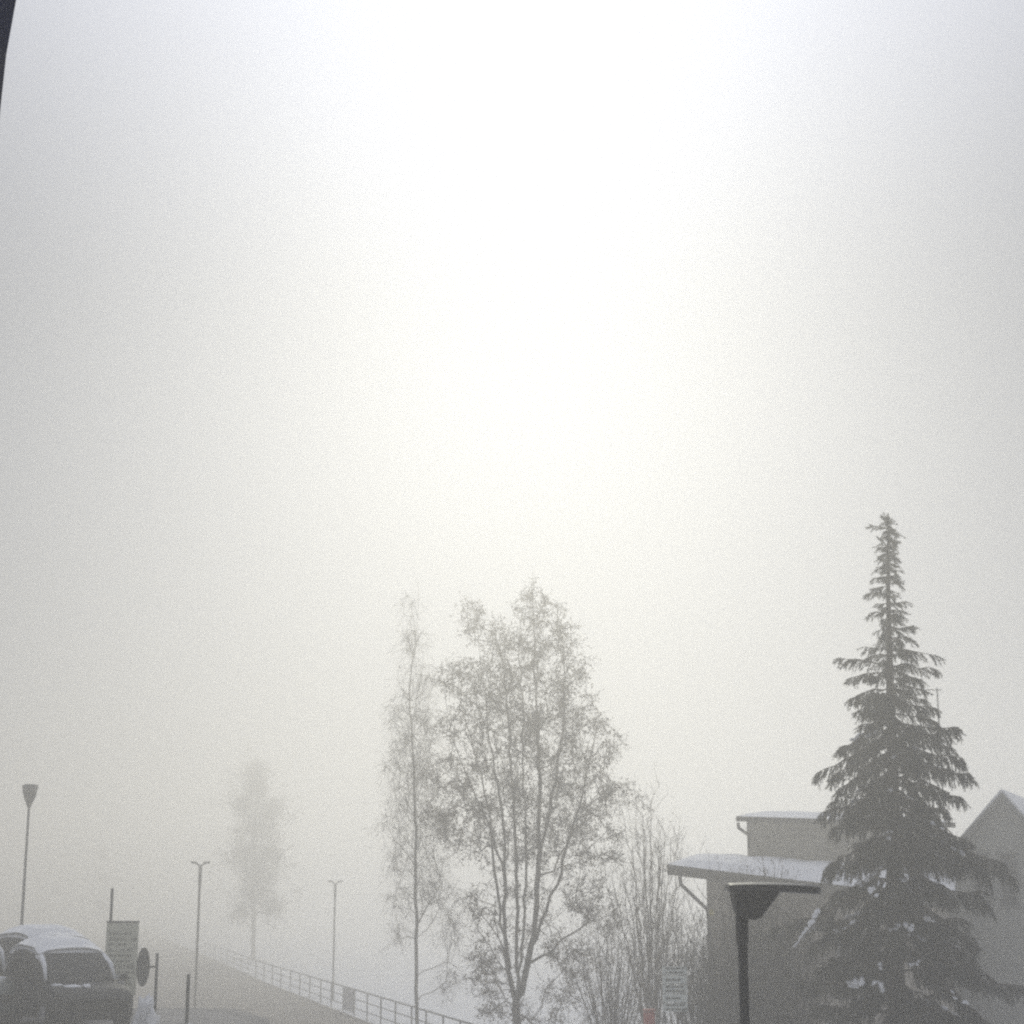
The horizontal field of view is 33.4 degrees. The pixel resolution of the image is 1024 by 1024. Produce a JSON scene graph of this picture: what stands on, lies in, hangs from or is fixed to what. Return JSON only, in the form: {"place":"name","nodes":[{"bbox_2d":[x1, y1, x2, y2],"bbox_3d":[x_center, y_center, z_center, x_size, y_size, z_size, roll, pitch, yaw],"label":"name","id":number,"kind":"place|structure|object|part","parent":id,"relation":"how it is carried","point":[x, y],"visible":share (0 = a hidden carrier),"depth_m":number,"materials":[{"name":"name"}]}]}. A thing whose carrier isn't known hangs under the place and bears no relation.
{"place":"outdoors","nodes":[
{"label":"outdoors","id":0,"kind":"place"},
{"bbox_2d":[0,0,15,107],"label":"window frame","id":1,"kind":"object","parent":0,"point":[7,7],"visible":1,"depth_m":1.41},
{"bbox_2d":[0,919,371,1023],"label":"road","id":2,"kind":"structure","parent":0,"point":[221,985],"depth_m":105.76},
{"bbox_2d":[0,915,707,1023],"bbox_3d":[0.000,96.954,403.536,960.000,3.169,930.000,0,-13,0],"label":"ground","id":3,"kind":"structure","parent":0,"point":[302,944],"depth_m":183.00,"materials":[{"name":"white snow"}]},
{"bbox_2d":[0,1008,270,1023],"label":"parking lot","id":4,"kind":"structure","parent":3,"relation":"on","point":[205,1016],"depth_m":38.71,"materials":[{"name":"grey asphalt"}]},
{"bbox_2d":[0,946,22,1022],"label":"parked car","id":5,"kind":"object","parent":4,"relation":"on","point":[7,996],"visible":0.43,"depth_m":35.27,"materials":[{"name":"grey paint"}]},
{"bbox_2d":[20,784,37,924],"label":"street lamp","id":6,"kind":"object","parent":4,"relation":"on","point":[30,792],"visible":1,"depth_m":51.20,"materials":[{"name":"grey metal"}]},
{"bbox_2d":[0,924,124,985],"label":"parked car","id":7,"kind":"object","parent":4,"relation":"on","point":[10,938],"visible":0.16,"depth_m":39.45,"materials":[{"name":"silver paint"}]},
{"bbox_3d":[-11.571,10.115,39.365,0.155,0.605,1.030,11,-17,-39],"label":"side window","id":8,"kind":"part","parent":7,"relation":"part of","materials":[{"name":"black glass"}]},
{"bbox_2d":[0,935,131,1023],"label":"parked car","id":9,"kind":"object","parent":4,"relation":"on","point":[52,978],"visible":0.91,"depth_m":34.45,"materials":[{"name":"paint"}]},
{"bbox_3d":[-10.598,9.506,36.087,0.128,0.536,0.410,8,-15,-31],"label":"side window","id":10,"kind":"part","parent":9,"relation":"part of","materials":[{"name":"black glass"}]},
{"bbox_3d":[-10.185,9.352,35.432,0.118,0.548,1.030,8,-15,-31],"label":"side window","id":11,"kind":"part","parent":9,"relation":"part of","materials":[{"name":"black glass"}]},
{"bbox_3d":[-9.692,9.231,34.657,0.128,0.572,0.680,8,-15,-31],"label":"side window","id":12,"kind":"part","parent":9,"relation":"part of","materials":[{"name":"black glass"}]},
{"bbox_2d":[105,888,139,1014],"bbox_3d":[-8.868,10.038,38.761,0.740,2.912,0.124,2,-13,-8],"label":"information board","id":13,"kind":"object","parent":4,"relation":"on","point":[121,950],"visible":0.65,"depth_m":38.75,"materials":[{"name":"grey metal"}]},
{"bbox_2d":[131,993,159,1023],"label":"snow heap","id":14,"kind":"object","parent":4,"relation":"on","point":[146,1013],"visible":1,"depth_m":33.72,"materials":[{"name":"white snow"}]},
{"bbox_2d":[136,947,158,1011],"bbox_3d":[-7.378,9.719,34.667,0.314,1.697,0.770,-2,-13,7],"label":"road sign","id":15,"kind":"object","parent":4,"relation":"on","point":[143,966],"visible":1,"depth_m":34.73,"materials":[{"name":"grey metal"}]},
{"bbox_2d":[185,974,189,1023],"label":"bollard","id":16,"kind":"object","parent":4,"relation":"on","point":[187,999],"visible":1,"depth_m":33.67,"materials":[{"name":"grey metal"}]},
{"bbox_2d":[191,861,209,1007],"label":"street lamp","id":17,"kind":"object","parent":3,"relation":"on","point":[198,915],"visible":0.95,"depth_m":68.01,"materials":[{"name":"grey metal"}]},
{"bbox_2d":[207,746,309,959],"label":"foggy tree","id":18,"kind":"object","parent":3,"relation":"on","point":[258,830],"visible":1,"depth_m":161.57,"materials":[{"name":"grey plant"}]},
{"bbox_2d":[328,880,341,999],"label":"street lamp","id":19,"kind":"object","parent":3,"relation":"on","point":[335,885],"visible":0.94,"depth_m":92.20,"materials":[{"name":"grey metal"}]},
{"bbox_2d":[204,943,472,1023],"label":"railing fence","id":20,"kind":"object","parent":3,"relation":"on","point":[348,1003],"visible":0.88,"depth_m":81.14,"materials":[{"name":"grey metal"}]},
{"bbox_2d":[362,590,476,1023],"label":"birch tree","id":21,"kind":"object","parent":3,"relation":"on","point":[414,765],"visible":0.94,"depth_m":55.01,"materials":[{"name":"grey plant"}]},
{"bbox_2d":[410,573,653,1023],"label":"broadleaf tree","id":22,"kind":"object","parent":3,"relation":"on","point":[520,988],"visible":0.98,"depth_m":51.21,"materials":[{"name":"grey plant"}]},
{"bbox_2d":[529,884,671,1023],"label":"bare bush","id":23,"kind":"object","parent":3,"relation":"on","point":[612,1017],"visible":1,"depth_m":45.22,"materials":[{"name":"grey plant"}]},
{"bbox_2d":[643,1009,655,1023],"bbox_3d":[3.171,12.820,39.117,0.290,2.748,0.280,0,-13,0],"label":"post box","id":24,"kind":"object","parent":3,"relation":"on","point":[648,1016],"visible":1,"depth_m":39.28,"materials":[{"name":"red metal"}]},
{"bbox_2d":[599,768,705,1023],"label":"bare tree","id":25,"kind":"object","parent":3,"relation":"on","point":[652,1002],"visible":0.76,"depth_m":48.47,"materials":[{"name":"grey plant"}]},
{"bbox_2d":[662,965,687,1023],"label":"direction sign","id":26,"kind":"object","parent":3,"relation":"on","point":[675,989],"visible":1,"depth_m":36.14,"materials":[{"name":"grey metal"}]},
{"bbox_2d":[644,882,736,1023],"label":"bare bush","id":27,"kind":"object","parent":3,"relation":"on","point":[670,965],"visible":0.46,"depth_m":39.66,"materials":[{"name":"brown plant"}]},
{"bbox_2d":[651,903,771,1023],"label":"bare bush","id":28,"kind":"object","parent":3,"relation":"on","point":[709,994],"visible":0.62,"depth_m":38.44,"materials":[{"name":"grey plant"}]},
{"bbox_2d":[690,835,809,1023],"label":"bare bush","id":29,"kind":"object","parent":3,"relation":"on","point":[732,1001],"visible":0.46,"depth_m":35.75,"materials":[{"name":"brown plant"}]},
{"bbox_2d":[724,882,821,1023],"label":"area lamp","id":30,"kind":"object","parent":3,"relation":"on","point":[752,900],"visible":1,"depth_m":11.59,"materials":[{"name":"metal"}]},
{"bbox_2d":[698,868,848,1023],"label":"bare bush","id":31,"kind":"object","parent":3,"relation":"on","point":[791,1010],"visible":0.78,"depth_m":34.63,"materials":[{"name":"grey plant"}]},
{"bbox_2d":[667,811,955,1023],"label":"snowy house","id":32,"kind":"structure","parent":3,"relation":"on","point":[798,839],"depth_m":42.36,"materials":[{"name":"paint"}]},
{"bbox_2d":[751,935,794,989],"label":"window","id":33,"kind":"structure","parent":32,"relation":"in","point":[767,941],"depth_m":42.01,"materials":[{"name":"grey glass"}]},
{"bbox_2d":[836,935,877,989],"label":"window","id":34,"kind":"structure","parent":32,"relation":"in","point":[838,953],"depth_m":42.01,"materials":[{"name":"grey glass"}]},
{"bbox_2d":[926,688,944,817],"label":"roof antenna","id":35,"kind":"object","parent":32,"relation":"on","point":[937,689],"visible":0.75,"depth_m":48.20,"materials":[{"name":"grey metal"}]},
{"bbox_2d":[767,512,1023,1023],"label":"spruce tree","id":36,"kind":"object","parent":3,"relation":"on","point":[928,934],"visible":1,"depth_m":29.09,"materials":[{"name":"green plant"}]},
{"bbox_2d":[949,789,1023,1023],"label":"gabled house","id":37,"kind":"structure","parent":3,"relation":"on","point":[995,830],"depth_m":45.89,"materials":[{"name":"metal"}]},
{"bbox_2d":[972,852,993,907],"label":"window","id":38,"kind":"structure","parent":37,"relation":"in","point":[988,900],"depth_m":46.18,"materials":[{"name":"grey glass"}]},
{"bbox_2d":[997,852,1020,907],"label":"window","id":39,"kind":"structure","parent":37,"relation":"in","point":[1008,900],"depth_m":45.90,"materials":[{"name":"grey glass"}]},
{"bbox_2d":[0,0,1023,915],"label":"sky","id":40,"kind":"structure","parent":0,"point":[314,314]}
]}

